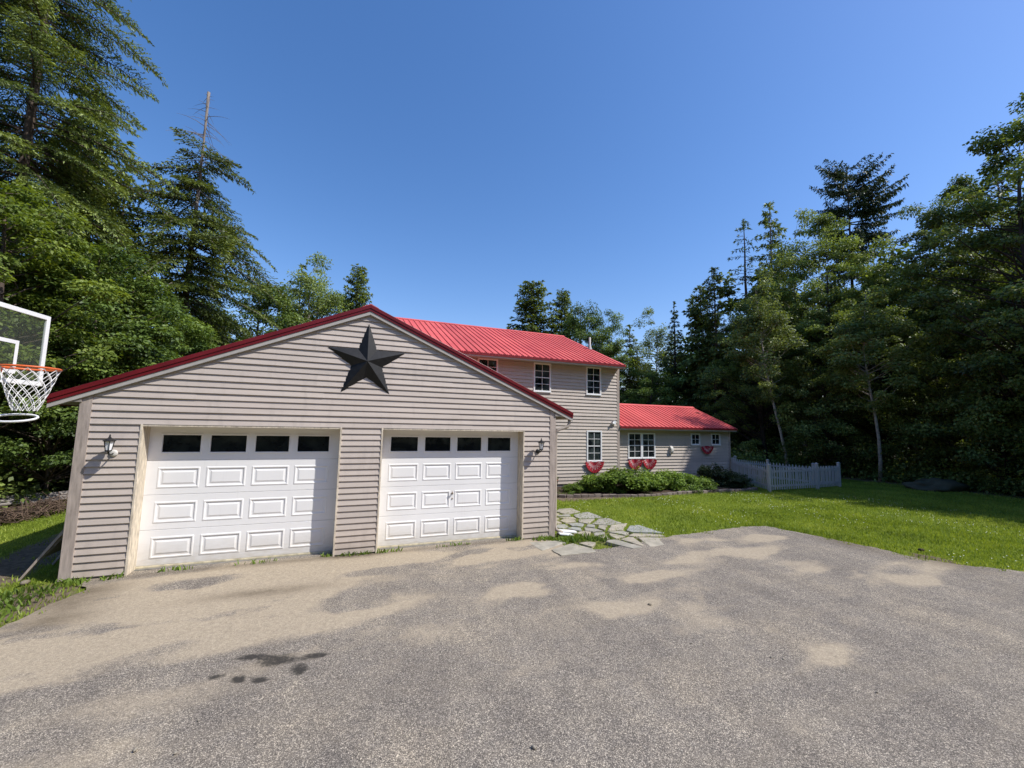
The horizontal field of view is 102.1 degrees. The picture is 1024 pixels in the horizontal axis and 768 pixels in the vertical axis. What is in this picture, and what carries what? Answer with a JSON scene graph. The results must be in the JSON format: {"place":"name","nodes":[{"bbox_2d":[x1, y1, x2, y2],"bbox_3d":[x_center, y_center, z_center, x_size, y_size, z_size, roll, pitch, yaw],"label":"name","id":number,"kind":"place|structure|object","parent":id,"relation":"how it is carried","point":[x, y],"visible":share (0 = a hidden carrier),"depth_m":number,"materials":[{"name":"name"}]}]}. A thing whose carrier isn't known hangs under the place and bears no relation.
{"place":"outdoors","nodes":[
{"label":"outdoors","id":0,"kind":"place"},
{"bbox_2d":[0,526,1023,767],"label":"driveway","id":1,"kind":"structure","parent":0,"point":[498,653],"depth_m":3.95,"materials":[{"name":"asphalt"}]},
{"bbox_2d":[0,472,1023,627],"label":"lawn","id":2,"kind":"structure","parent":0,"point":[12,564],"depth_m":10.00,"materials":[{"name":"plant"}]},
{"bbox_2d":[0,307,27,413],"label":"maple tree","id":3,"kind":"object","parent":2,"relation":"on","point":[3,343],"visible":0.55,"depth_m":9.75,"materials":[{"name":"green plant"}]},
{"bbox_2d":[0,302,62,422],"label":"basketball hoop","id":4,"kind":"object","parent":2,"relation":"on","point":[13,368],"visible":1,"depth_m":4.04,"materials":[{"name":"grey plastic"}]},
{"bbox_2d":[0,492,67,525],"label":"brush pile","id":5,"kind":"object","parent":2,"relation":"on","point":[12,515],"visible":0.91,"depth_m":9.30,"materials":[{"name":"wood"}]},
{"bbox_2d":[18,527,63,580],"bbox_3d":[-6.749,2.406,6.226,0.520,0.750,0.920,3,-6,-21],"label":"leaning frame","id":6,"kind":"object","parent":2,"relation":"on","point":[55,546],"visible":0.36,"depth_m":5.92,"materials":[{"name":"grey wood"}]},
{"bbox_2d":[0,489,612,623],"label":"weeds","id":7,"kind":"object","parent":2,"relation":"on","point":[10,600],"visible":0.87,"depth_m":5.68,"materials":[{"name":"green plant"}]},
{"bbox_2d":[529,540,565,550],"bbox_3d":[0.743,3.087,7.912,0.687,0.051,0.582,3,-6,-21],"label":"flagstone","id":8,"kind":"object","parent":2,"relation":"on","point":[544,545],"visible":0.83,"depth_m":7.90,"materials":[{"name":"stone"}]},
{"bbox_2d":[558,529,576,535],"bbox_3d":[1.160,3.087,8.627,0.472,0.079,0.364,3,-6,-15],"label":"splash board","id":9,"kind":"object","parent":2,"relation":"on","point":[567,532],"visible":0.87,"depth_m":8.63,"materials":[{"name":"white plastic"}]},
{"bbox_2d":[560,519,575,523],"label":"flagstone","id":10,"kind":"object","parent":2,"relation":"on","point":[568,521],"visible":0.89,"depth_m":9.85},
{"bbox_2d":[557,508,579,513],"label":"flagstone","id":11,"kind":"object","parent":2,"relation":"on","point":[565,510],"visible":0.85,"depth_m":11.01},
{"bbox_2d":[552,543,595,555],"bbox_3d":[1.091,3.060,7.642,0.783,0.062,0.662,3,-6,-21],"label":"flagstone","id":12,"kind":"object","parent":2,"relation":"on","point":[570,549],"visible":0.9,"depth_m":7.52,"materials":[{"name":"stone"}]},
{"bbox_2d":[578,519,594,523],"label":"flagstone","id":13,"kind":"object","parent":2,"relation":"on","point":[584,521],"visible":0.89,"depth_m":9.98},
{"bbox_2d":[579,542,595,548],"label":"flagstone","id":14,"kind":"object","parent":2,"relation":"on","point":[591,544],"visible":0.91,"depth_m":7.97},
{"bbox_2d":[574,512,601,518],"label":"flagstone","id":15,"kind":"object","parent":2,"relation":"on","point":[591,516],"visible":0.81,"depth_m":10.54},
{"bbox_2d":[584,527,602,532],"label":"flagstone","id":16,"kind":"object","parent":2,"relation":"on","point":[594,530],"visible":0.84,"depth_m":9.05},
{"bbox_2d":[592,518,622,524],"bbox_3d":[2.182,3.319,9.926,0.739,0.052,0.628,3,-6,-21],"label":"flagstone","id":17,"kind":"object","parent":2,"relation":"on","point":[609,522],"visible":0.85,"depth_m":9.85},
{"bbox_2d":[609,533,624,539],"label":"flagstone","id":18,"kind":"object","parent":2,"relation":"on","point":[616,536],"visible":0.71,"depth_m":8.58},
{"bbox_2d":[608,523,626,532],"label":"flagstone","id":19,"kind":"object","parent":2,"relation":"on","point":[617,526],"visible":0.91,"depth_m":9.34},
{"bbox_2d":[610,531,628,535],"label":"flagstone","id":20,"kind":"object","parent":2,"relation":"on","point":[623,533],"visible":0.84,"depth_m":8.91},
{"bbox_2d":[606,539,642,548],"bbox_3d":[2.162,3.122,8.025,0.305,0.060,0.704,6,-8,-40],"label":"flagstone","id":21,"kind":"object","parent":2,"relation":"on","point":[619,543],"visible":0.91,"depth_m":8.02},
{"bbox_2d":[621,537,642,545],"bbox_3d":[2.467,3.151,8.258,0.344,0.062,0.541,5,-7,-36],"label":"flagstone","id":22,"kind":"object","parent":2,"relation":"on","point":[631,540],"visible":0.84,"depth_m":8.26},
{"bbox_2d":[627,525,662,534],"bbox_3d":[2.829,3.258,9.212,0.629,0.054,0.782,3,-6,-21],"label":"flagstone","id":23,"kind":"object","parent":2,"relation":"on","point":[631,529],"visible":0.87,"depth_m":9.10,"materials":[{"name":"stone"}]},
{"bbox_2d":[629,533,664,538],"bbox_3d":[2.824,3.214,8.772,0.776,0.054,0.273,2,-6,-9],"label":"flagstone","id":24,"kind":"object","parent":2,"relation":"on","point":[643,535],"visible":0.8,"depth_m":8.70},
{"bbox_2d":[638,537,663,546],"bbox_3d":[2.892,3.164,8.299,0.787,0.059,0.602,3,-6,-21],"label":"flagstone","id":25,"kind":"object","parent":2,"relation":"on","point":[650,542],"visible":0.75,"depth_m":8.25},
{"bbox_2d":[557,485,749,495],"bbox_3d":[5.157,3.897,15.508,8.900,0.030,2.670,3,-6,-21],"label":"flower bed","id":26,"kind":"object","parent":2,"relation":"on","point":[642,492],"visible":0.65,"depth_m":14.52,"materials":[{"name":"soil"}]},
{"bbox_2d":[561,482,585,494],"bbox_3d":[2.139,3.605,14.207,0.847,0.444,0.955,2,-6,-12],"label":"shrub","id":27,"kind":"object","parent":26,"relation":"on","point":[574,488],"visible":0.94,"depth_m":14.11,"materials":[{"name":"green plant"}]},
{"bbox_2d":[575,471,621,492],"bbox_3d":[3.115,3.465,14.572,1.771,0.849,1.696,-2,-7,27],"label":"shrub","id":28,"kind":"object","parent":26,"relation":"on","point":[591,483],"visible":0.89,"depth_m":14.19,"materials":[{"name":"green plant"}]},
{"bbox_2d":[600,465,660,493],"bbox_3d":[3.983,3.481,14.820,2.728,1.126,2.419,5,-7,-31],"label":"shrub","id":29,"kind":"object","parent":26,"relation":"on","point":[630,480],"visible":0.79,"depth_m":14.22,"materials":[{"name":"green plant"}]},
{"bbox_2d":[636,469,674,490],"bbox_3d":[5.350,3.598,15.451,1.882,0.849,1.803,2,-6,-11],"label":"shrub","id":30,"kind":"object","parent":26,"relation":"on","point":[662,477],"visible":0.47,"depth_m":14.99,"materials":[{"name":"green plant"}]},
{"bbox_2d":[656,468,702,492],"bbox_3d":[6.205,3.675,15.635,1.910,0.918,1.694,-2,-6,25],"label":"shrub","id":31,"kind":"object","parent":26,"relation":"on","point":[678,478],"visible":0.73,"depth_m":15.21,"materials":[{"name":"green plant"}]},
{"bbox_2d":[683,474,718,489],"bbox_3d":[7.034,3.773,15.882,1.660,0.606,1.590,-2,-7,30],"label":"shrub","id":32,"kind":"object","parent":26,"relation":"on","point":[705,483],"visible":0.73,"depth_m":15.42,"materials":[{"name":"green plant"}]},
{"bbox_2d":[696,463,735,487],"bbox_3d":[8.139,3.689,16.702,1.204,1.083,1.540,6,-8,-42],"label":"shrub","id":33,"kind":"object","parent":26,"relation":"on","point":[718,476],"visible":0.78,"depth_m":16.48,"materials":[{"name":"green plant"}]},
{"bbox_2d":[723,471,753,488],"bbox_3d":[8.965,3.830,16.505,1.204,0.722,1.540,-3,-7,35],"label":"shrub","id":34,"kind":"object","parent":26,"relation":"on","point":[737,480],"visible":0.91,"depth_m":16.18,"materials":[{"name":"green plant"}]},
{"bbox_2d":[731,456,840,491],"bbox_3d":[11.264,3.893,17.916,4.806,1.345,3.366,3,-6,-21],"label":"picket fence","id":35,"kind":"object","parent":2,"relation":"on","point":[815,472],"visible":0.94,"depth_m":16.59,"materials":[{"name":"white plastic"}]},
{"bbox_2d":[573,495,1019,566],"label":"clover flowers","id":36,"kind":"object","parent":2,"relation":"on","point":[787,506],"visible":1,"depth_m":11.10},
{"bbox_2d":[0,0,1023,400],"label":"sky","id":37,"kind":"structure","parent":0,"point":[612,154],"materials":[{"name":"blue"}]},
{"label":"ground","id":38,"kind":"structure","parent":0,"visible":0},
{"bbox_2d":[0,349,124,501],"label":"maple sapling","id":39,"kind":"object","parent":38,"relation":"on","point":[8,450],"visible":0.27,"depth_m":10.85,"materials":[{"name":"green plant"}]},
{"bbox_2d":[0,180,134,443],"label":"maple tree","id":40,"kind":"object","parent":38,"relation":"on","point":[12,215],"visible":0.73,"depth_m":10.98,"materials":[{"name":"green plant"}]},
{"bbox_2d":[2,88,154,478],"bbox_3d":[-19.144,-4.556,17.543,7.396,17.612,8.163,-3,-7,32],"label":"hemlock tree","id":41,"kind":"object","parent":38,"relation":"on","point":[129,143],"visible":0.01,"depth_m":18.40,"materials":[{"name":"green plant"}]},
{"bbox_2d":[18,171,148,475],"bbox_3d":[-18.259,-2.471,18.571,6.492,14.478,6.512,-2,-7,28],"label":"hemlock tree","id":42,"kind":"object","parent":38,"relation":"on","point":[136,209],"visible":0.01,"depth_m":18.82,"materials":[{"name":"green plant"}]},
{"bbox_2d":[0,0,190,377],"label":"hemlock tree","id":43,"kind":"object","parent":38,"relation":"on","point":[29,42],"visible":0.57,"depth_m":15.10,"materials":[{"name":"green plant"}]},
{"bbox_2d":[0,239,199,473],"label":"maple tree","id":44,"kind":"object","parent":38,"relation":"on","point":[146,335],"visible":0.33,"depth_m":12.41,"materials":[{"name":"green plant"}]},
{"bbox_2d":[44,340,177,453],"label":"maple sapling","id":45,"kind":"object","parent":38,"relation":"on","point":[118,363],"visible":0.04,"depth_m":12.32,"materials":[{"name":"green plant"}]},
{"bbox_2d":[64,289,220,368],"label":"maple tree","id":46,"kind":"object","parent":38,"relation":"on","point":[200,345],"visible":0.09,"depth_m":15.97,"materials":[{"name":"green plant"}]},
{"bbox_2d":[87,91,289,361],"bbox_3d":[-14.649,-5.145,19.152,8.255,18.202,8.650,0,-6,11],"label":"dying conifer","id":47,"kind":"object","parent":38,"relation":"on","point":[224,240],"visible":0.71,"depth_m":18.97,"materials":[{"name":"plant"}]},
{"bbox_2d":[180,298,253,342],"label":"maple tree","id":48,"kind":"object","parent":38,"relation":"on","point":[238,338],"visible":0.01,"depth_m":24.36,"materials":[{"name":"green plant"}]},
{"bbox_2d":[204,273,310,341],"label":"maple tree","id":49,"kind":"object","parent":38,"relation":"on","point":[266,303],"visible":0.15,"depth_m":26.38,"materials":[{"name":"green plant"}]},
{"bbox_2d":[288,263,315,321],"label":"hemlock tree","id":50,"kind":"object","parent":38,"relation":"on","point":[305,268],"visible":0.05,"depth_m":31.77,"materials":[{"name":"green plant"}]},
{"bbox_2d":[270,251,348,329],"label":"poplar tree","id":51,"kind":"object","parent":38,"relation":"on","point":[329,297],"visible":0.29,"depth_m":30.48,"materials":[{"name":"plant"}]},
{"bbox_2d":[46,304,572,581],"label":"garage","id":52,"kind":"structure","parent":38,"relation":"on","point":[276,444],"depth_m":7.07,"materials":[{"name":"beige plastic"}]},
{"bbox_2d":[103,434,117,456],"bbox_3d":[-5.748,0.882,5.925,0.144,0.330,0.251,3,-6,-21],"label":"wall lantern","id":53,"kind":"object","parent":52,"relation":"attached to","point":[109,441],"depth_m":5.88,"materials":[{"name":"glass"}]},
{"bbox_2d":[135,426,339,568],"bbox_3d":[-4.368,1.778,6.834,2.724,2.164,0.064,3,-6,-21],"label":"garage door","id":54,"kind":"structure","parent":52,"relation":"in","point":[211,494],"depth_m":6.76,"materials":[{"name":"white metal"}]},
{"bbox_2d":[328,325,404,393],"bbox_3d":[-2.577,-0.468,7.382,1.331,1.266,0.123,3,-6,-21],"label":"star ornament","id":55,"kind":"object","parent":52,"relation":"attached to","point":[367,359],"visible":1,"depth_m":7.38,"materials":[{"name":"black metal"}]},
{"bbox_2d":[377,430,517,548],"bbox_3d":[-1.158,1.967,8.071,2.737,2.164,0.114,3,-6,-21],"label":"garage door","id":56,"kind":"structure","parent":52,"relation":"in","point":[436,486],"depth_m":8.03,"materials":[{"name":"white metal"}]},
{"bbox_2d":[536,438,544,453],"bbox_3d":[0.578,1.260,8.417,0.144,0.330,0.251,3,-6,-21],"label":"wall lantern","id":57,"kind":"object","parent":52,"relation":"attached to","point":[541,445],"depth_m":8.35,"materials":[{"name":"black metal"}]},
{"bbox_2d":[305,291,353,318],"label":"maple tree","id":58,"kind":"object","parent":38,"relation":"on","point":[328,309],"visible":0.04,"depth_m":33.23,"materials":[{"name":"green plant"}]},
{"bbox_2d":[336,264,372,312],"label":"cedar tree","id":59,"kind":"object","parent":38,"relation":"on","point":[360,281],"visible":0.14,"depth_m":34.23,"materials":[{"name":"green plant"}]},
{"bbox_2d":[0,444,1023,507],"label":"undergrowth","id":60,"kind":"object","parent":38,"relation":"on","point":[904,469],"visible":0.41,"depth_m":18.65,"materials":[{"name":"green plant"}]},
{"bbox_2d":[20,206,1023,468],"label":"woods","id":61,"kind":"object","parent":38,"relation":"on","point":[692,344],"visible":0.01,"depth_m":31.76,"materials":[{"name":"green plant"}]},
{"bbox_2d":[506,280,558,334],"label":"cedar tree","id":62,"kind":"object","parent":38,"relation":"on","point":[527,306],"visible":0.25,"depth_m":40.51,"materials":[{"name":"green plant"}]},
{"bbox_2d":[548,288,582,344],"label":"cedar tree","id":63,"kind":"object","parent":38,"relation":"on","point":[563,302],"visible":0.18,"depth_m":41.71,"materials":[{"name":"green plant"}]},
{"bbox_2d":[395,317,736,486],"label":"house","id":64,"kind":"structure","parent":38,"relation":"on","point":[606,426],"depth_m":16.38,"materials":[{"name":"plastic"}]},
{"bbox_2d":[478,358,497,371],"bbox_3d":[-0.861,-0.352,14.624,0.784,1.112,0.114,3,-6,-21],"label":"window","id":65,"kind":"structure","parent":64,"relation":"in","point":[491,363],"depth_m":14.70,"materials":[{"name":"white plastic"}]},
{"bbox_2d":[533,363,551,392],"bbox_3d":[1.122,-0.234,15.405,0.734,1.092,0.114,3,-6,-21],"label":"window","id":66,"kind":"structure","parent":64,"relation":"in","point":[542,371],"depth_m":15.41,"materials":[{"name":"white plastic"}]},
{"bbox_2d":[586,367,601,395],"bbox_3d":[3.189,-0.110,16.219,0.704,1.112,0.114,3,-6,-21],"label":"window","id":67,"kind":"structure","parent":64,"relation":"in","point":[593,375],"depth_m":16.22,"materials":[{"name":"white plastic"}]},
{"bbox_2d":[586,430,601,461],"bbox_3d":[3.168,2.398,15.975,0.704,1.192,0.114,3,-6,-21],"label":"window","id":68,"kind":"structure","parent":64,"relation":"in","point":[594,438],"depth_m":15.98,"materials":[{"name":"white plastic"}]},
{"bbox_2d":[585,461,603,472],"bbox_3d":[3.161,3.166,15.821,0.840,0.450,0.065,3,-6,-21],"label":"bunting","id":69,"kind":"object","parent":64,"relation":"attached to","point":[594,467],"visible":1,"depth_m":15.83,"materials":[{"name":"fabric"}]},
{"bbox_2d":[628,433,641,458],"bbox_3d":[5.049,2.538,17.038,0.714,1.062,0.114,3,-6,-21],"label":"window","id":70,"kind":"structure","parent":64,"relation":"in","point":[634,439],"depth_m":17.04,"materials":[{"name":"white plastic"}]},
{"bbox_2d":[628,459,642,468],"bbox_3d":[5.029,3.280,16.881,0.720,0.430,0.065,3,-6,-21],"label":"bunting","id":71,"kind":"object","parent":64,"relation":"attached to","point":[634,463],"visible":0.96,"depth_m":16.90,"materials":[{"name":"fabric"}]},
{"bbox_2d":[642,433,655,458],"bbox_3d":[5.690,2.577,17.291,0.714,1.062,0.114,3,-6,-21],"label":"window","id":72,"kind":"structure","parent":64,"relation":"in","point":[648,439],"depth_m":17.29,"materials":[{"name":"white plastic"}]},
{"bbox_2d":[643,459,656,468],"bbox_3d":[5.707,3.321,17.148,0.720,0.430,0.065,3,-6,-21],"label":"bunting","id":73,"kind":"object","parent":64,"relation":"attached to","point":[649,463],"visible":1,"depth_m":17.16,"materials":[{"name":"fabric"}]},
{"bbox_2d":[690,433,700,444],"bbox_3d":[8.083,2.441,18.260,0.554,0.522,0.114,3,-6,-21],"label":"window","id":74,"kind":"structure","parent":64,"relation":"in","point":[695,437],"depth_m":18.25,"materials":[{"name":"white plastic"}]},
{"bbox_2d":[702,446,713,453],"bbox_3d":[8.664,2.925,18.367,0.720,0.360,0.065,3,-6,-21],"label":"bunting","id":75,"kind":"object","parent":64,"relation":"attached to","point":[707,449],"visible":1,"depth_m":18.38,"materials":[{"name":"fabric"}]},
{"bbox_2d":[711,433,720,444],"bbox_3d":[9.184,2.502,18.694,0.564,0.532,0.114,3,-6,-21],"label":"window","id":76,"kind":"structure","parent":64,"relation":"in","point":[715,438],"depth_m":18.68,"materials":[{"name":"white plastic"}]},
{"bbox_2d":[557,299,617,356],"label":"maple tree","id":77,"kind":"object","parent":38,"relation":"on","point":[580,332],"visible":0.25,"depth_m":36.42,"materials":[{"name":"green plant"}]},
{"bbox_2d":[585,309,638,402],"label":"maple tree","id":78,"kind":"object","parent":38,"relation":"on","point":[616,347],"visible":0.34,"depth_m":34.96,"materials":[{"name":"green plant"}]},
{"bbox_2d":[619,324,655,404],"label":"cedar tree","id":79,"kind":"object","parent":38,"relation":"on","point":[630,346],"visible":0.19,"depth_m":36.57,"materials":[{"name":"green plant"}]},
{"bbox_2d":[622,369,682,405],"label":"maple tree","id":80,"kind":"object","parent":38,"relation":"on","point":[650,392],"visible":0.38,"depth_m":31.13,"materials":[{"name":"green plant"}]},
{"bbox_2d":[626,306,679,401],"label":"poplar tree","id":81,"kind":"object","parent":38,"relation":"on","point":[645,343],"visible":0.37,"depth_m":37.95,"materials":[{"name":"plant"}]},
{"bbox_2d":[656,301,692,405],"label":"spruce tree","id":82,"kind":"object","parent":38,"relation":"on","point":[674,331],"visible":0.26,"depth_m":33.86,"materials":[{"name":"green plant"}]},
{"bbox_2d":[676,285,730,440],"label":"hemlock tree","id":83,"kind":"object","parent":38,"relation":"on","point":[689,390],"visible":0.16,"depth_m":33.53,"materials":[{"name":"green plant"}]},
{"bbox_2d":[678,267,757,455],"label":"hemlock tree","id":84,"kind":"object","parent":38,"relation":"on","point":[717,318],"visible":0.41,"depth_m":30.91,"materials":[{"name":"green plant"}]},
{"bbox_2d":[714,219,783,459],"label":"spruce tree","id":85,"kind":"object","parent":38,"relation":"on","point":[743,222],"visible":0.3,"depth_m":30.34,"materials":[{"name":"green plant"}]},
{"bbox_2d":[697,286,819,468],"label":"oak tree","id":86,"kind":"object","parent":38,"relation":"on","point":[743,389],"visible":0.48,"depth_m":25.90,"materials":[{"name":"green plant"}]},
{"bbox_2d":[721,277,807,465],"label":"birch tree","id":87,"kind":"object","parent":38,"relation":"on","point":[758,322],"visible":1,"depth_m":22.78,"materials":[{"name":"green plant"}]},
{"bbox_2d":[731,200,832,460],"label":"hemlock tree","id":88,"kind":"object","parent":38,"relation":"on","point":[770,246],"visible":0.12,"depth_m":30.23,"materials":[{"name":"green plant"}]},
{"bbox_2d":[745,208,847,446],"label":"birch tree","id":89,"kind":"object","parent":38,"relation":"on","point":[780,252],"visible":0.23,"depth_m":27.47,"materials":[{"name":"green plant"}]},
{"bbox_2d":[769,346,885,467],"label":"beech sapling","id":90,"kind":"object","parent":38,"relation":"on","point":[822,425],"visible":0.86,"depth_m":21.13,"materials":[{"name":"green plant"}]},
{"bbox_2d":[767,212,900,465],"bbox_3d":[19.735,-2.633,25.166,8.221,15.796,5.864,0,-6,10],"label":"oak tree","id":91,"kind":"object","parent":38,"relation":"on","point":[822,221],"visible":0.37,"depth_m":24.91,"materials":[{"name":"green plant"}]},
{"bbox_2d":[795,152,908,462],"bbox_3d":[26.016,-5.889,31.582,7.121,23.796,6.176,-3,-7,32],"label":"pine tree","id":92,"kind":"object","parent":38,"relation":"on","point":[863,191],"visible":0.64,"depth_m":31.02,"materials":[{"name":"green plant"}]},
{"bbox_2d":[792,262,951,474],"bbox_3d":[18.913,-0.730,22.175,6.869,11.364,6.157,2,-6,-4],"label":"oak tree","id":93,"kind":"object","parent":38,"relation":"on","point":[846,297],"visible":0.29,"depth_m":21.64,"materials":[{"name":"green plant"}]},
{"bbox_2d":[813,284,939,481],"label":"birch tree","id":94,"kind":"object","parent":38,"relation":"on","point":[857,333],"visible":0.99,"depth_m":19.03,"materials":[{"name":"green plant"}]},
{"bbox_2d":[835,233,971,460],"bbox_3d":[22.875,-1.848,24.320,7.604,14.173,6.447,2,-6,-5],"label":"birch tree","id":95,"kind":"object","parent":38,"relation":"on","point":[883,244],"visible":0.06,"depth_m":24.39,"materials":[{"name":"green plant"}]},
{"bbox_2d":[861,202,1001,445],"bbox_3d":[22.605,-2.446,22.232,6.157,14.941,6.869,-2,-7,29],"label":"oak tree","id":96,"kind":"object","parent":38,"relation":"on","point":[918,319],"visible":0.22,"depth_m":21.56,"materials":[{"name":"green plant"}]},
{"bbox_2d":[902,477,970,491],"bbox_3d":[17.555,4.367,17.133,2.700,0.980,1.738,3,-6,-21],"label":"boulder","id":97,"kind":"object","parent":38,"relation":"on","point":[936,484],"visible":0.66,"depth_m":16.60,"materials":[{"name":"stone"}]},
{"bbox_2d":[862,330,1015,478],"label":"beech sapling","id":98,"kind":"object","parent":38,"relation":"on","point":[907,430],"visible":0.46,"depth_m":18.63,"materials":[{"name":"green plant"}]},
{"bbox_2d":[887,92,1023,447],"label":"oak tree","id":99,"kind":"object","parent":38,"relation":"on","point":[1008,301],"visible":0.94,"depth_m":16.42,"materials":[{"name":"green plant"}]},
{"bbox_2d":[896,172,1023,445],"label":"oak tree","id":100,"kind":"object","parent":38,"relation":"on","point":[966,180],"visible":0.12,"depth_m":22.10,"materials":[{"name":"green plant"}]},
{"bbox_2d":[917,328,1023,493],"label":"beech sapling","id":101,"kind":"object","parent":38,"relation":"on","point":[981,432],"visible":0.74,"depth_m":16.18,"materials":[{"name":"green plant"}]},
{"bbox_2d":[969,152,1023,451],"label":"hemlock tree","id":102,"kind":"object","parent":38,"relation":"on","point":[1002,191],"visible":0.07,"depth_m":23.85,"materials":[{"name":"green plant"}]},
{"bbox_2d":[1003,110,1023,146],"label":"leafy tree","id":103,"kind":"object","parent":38,"relation":"on","point":[1014,122],"visible":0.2,"depth_m":18.07,"materials":[{"name":"plant"}]},
{"bbox_2d":[1009,369,1023,484],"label":"hemlock tree","id":104,"kind":"object","parent":38,"relation":"on","point":[1021,448],"visible":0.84,"depth_m":14.74,"materials":[{"name":"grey plant"}]},
{"bbox_3d":[-12.043,3.128,11.212,3.800,0.035,0.140,6,6,-45],"label":"plank","id":105,"kind":"object","parent":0,"visible":0},
{"bbox_2d":[0,498,67,505],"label":"plank","id":106,"kind":"object","parent":105,"relation":"on","point":[6,503],"depth_m":10.48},
{"bbox_2d":[0,495,67,501],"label":"plank","id":107,"kind":"object","parent":106,"relation":"on","point":[28,498],"depth_m":10.74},
{"bbox_2d":[0,493,67,498],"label":"plank","id":108,"kind":"object","parent":106,"relation":"on","point":[12,496],"depth_m":10.82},
{"bbox_2d":[5,491,68,495],"bbox_3d":[-12.083,3.000,11.590,0.140,0.035,3.800,15,6,43],"label":"plank","id":109,"kind":"object","parent":108,"relation":"on","point":[58,492],"depth_m":11.23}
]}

